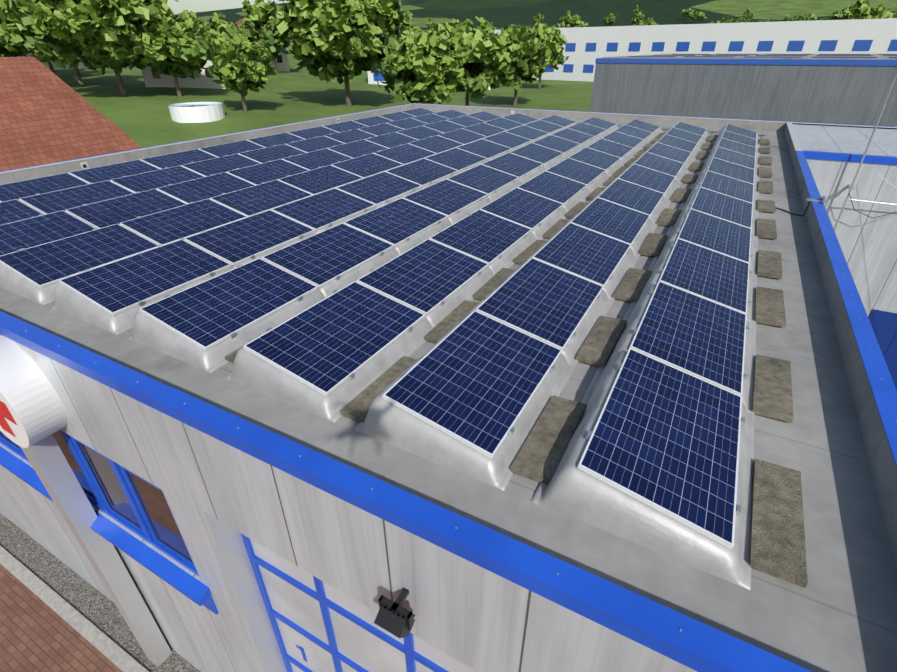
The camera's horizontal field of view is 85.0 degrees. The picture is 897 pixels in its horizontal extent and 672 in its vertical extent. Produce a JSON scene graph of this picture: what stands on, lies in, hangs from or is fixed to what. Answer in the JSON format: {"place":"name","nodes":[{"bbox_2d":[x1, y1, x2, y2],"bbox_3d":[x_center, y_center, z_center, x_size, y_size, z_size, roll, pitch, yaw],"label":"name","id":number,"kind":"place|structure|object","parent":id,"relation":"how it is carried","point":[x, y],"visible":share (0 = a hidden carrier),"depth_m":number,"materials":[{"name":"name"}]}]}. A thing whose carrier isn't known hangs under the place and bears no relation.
{"place":"outdoors","nodes":[
{"label":"outdoors","id":0,"kind":"place"},
{"bbox_2d":[0,564,122,671],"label":"forecourt paving","id":1,"kind":"structure","parent":0,"point":[37,634],"depth_m":8.54,"materials":[{"name":"red brick"}]},
{"bbox_2d":[167,0,288,14],"label":"sky","id":2,"kind":"structure","parent":0,"point":[194,6],"materials":[{"name":"white"}]},
{"bbox_2d":[55,0,896,147],"bbox_3d":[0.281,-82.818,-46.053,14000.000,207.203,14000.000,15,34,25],"label":"ground","id":3,"kind":"structure","parent":0,"point":[139,114],"depth_m":79.57,"materials":[{"name":"green plant"}]},
{"bbox_2d":[0,546,148,671],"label":"kerb","id":4,"kind":"structure","parent":3,"relation":"on","point":[102,643],"depth_m":8.85,"materials":[{"name":"concrete"}]},
{"bbox_2d":[0,513,200,671],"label":"gravel strip","id":5,"kind":"object","parent":3,"relation":"on","point":[99,610],"depth_m":9.26,"materials":[{"name":"grey gravel"}]},
{"bbox_2d":[0,336,171,666],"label":"sign pylon","id":6,"kind":"object","parent":5,"relation":"on","point":[33,417],"visible":1,"depth_m":5.99,"materials":[{"name":"silver metal"}]},
{"bbox_2d":[0,19,289,170],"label":"houses","id":7,"kind":"structure","parent":3,"relation":"on","point":[47,115],"depth_m":23.23,"materials":[{"name":"tile"}]},
{"bbox_2d":[168,102,224,122],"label":"pool","id":8,"kind":"structure","parent":3,"relation":"on","point":[195,112],"depth_m":49.59,"materials":[{"name":"white plastic"}]},
{"bbox_2d":[0,0,412,105],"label":"trees","id":9,"kind":"object","parent":3,"relation":"on","point":[348,40],"visible":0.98,"depth_m":55.91,"materials":[{"name":"green plant"}]},
{"bbox_2d":[0,103,896,671],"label":"hall","id":10,"kind":"structure","parent":3,"relation":"on","point":[240,527],"depth_m":4.02,"materials":[{"name":"grey"}]},
{"bbox_2d":[0,123,759,589],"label":"solar panel mounts","id":11,"kind":"object","parent":10,"relation":"on","point":[572,491],"visible":0.21,"depth_m":4.55,"materials":[{"name":"plastic"}]},
{"bbox_2d":[0,108,757,548],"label":"solar panels","id":12,"kind":"object","parent":11,"relation":"on","point":[664,434],"visible":0.94,"depth_m":6.65,"materials":[{"name":"blue glass"}]},
{"bbox_2d":[374,588,414,637],"bbox_3d":[-0.354,1.929,3.385,0.250,0.250,0.256,15,34,25],"label":"floodlight","id":13,"kind":"object","parent":10,"relation":"attached to","point":[396,618],"visible":1,"depth_m":3.31,"materials":[{"name":"black plastic"}]},
{"bbox_2d":[80,110,826,215],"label":"roof fittings","id":14,"kind":"object","parent":10,"relation":"on","point":[84,165],"visible":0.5,"depth_m":12.81,"materials":[{"name":"grey metal"}]},
{"bbox_2d":[225,133,807,587],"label":"ballast blocks","id":15,"kind":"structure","parent":10,"relation":"on","point":[777,535],"depth_m":4.43,"materials":[{"name":"grey concrete"}]},
{"bbox_2d":[28,5,888,111],"bbox_3d":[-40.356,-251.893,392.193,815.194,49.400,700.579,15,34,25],"label":"trees","id":16,"kind":"object","parent":3,"relation":"on","point":[241,65],"visible":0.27,"depth_m":51.30,"materials":[{"name":"green plant"}]},
{"bbox_2d":[199,12,816,105],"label":"trees","id":17,"kind":"object","parent":3,"relation":"on","point":[423,67],"visible":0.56,"depth_m":48.08,"materials":[{"name":"green plant"}]},
{"bbox_2d":[367,18,896,126],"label":"industrial halls","id":18,"kind":"object","parent":3,"relation":"on","point":[833,71],"visible":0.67,"depth_m":38.28,"materials":[{"name":"white metal"}]},
{"bbox_2d":[399,0,896,88],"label":"trees","id":19,"kind":"object","parent":3,"relation":"on","point":[860,10],"visible":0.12,"depth_m":113.29,"materials":[{"name":"green plant"}]},
{"label":"asphalt yard","id":20,"kind":"structure","parent":0,"visible":0},
{"bbox_2d":[793,124,896,388],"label":"annex","id":21,"kind":"object","parent":20,"relation":"on","point":[834,156],"visible":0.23,"depth_m":13.43,"materials":[{"name":"grey"}]},
{"bbox_2d":[834,75,896,230],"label":"mast","id":22,"kind":"object","parent":21,"relation":"attached to","point":[850,187],"visible":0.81,"depth_m":12.65,"materials":[{"name":"silver metal"}]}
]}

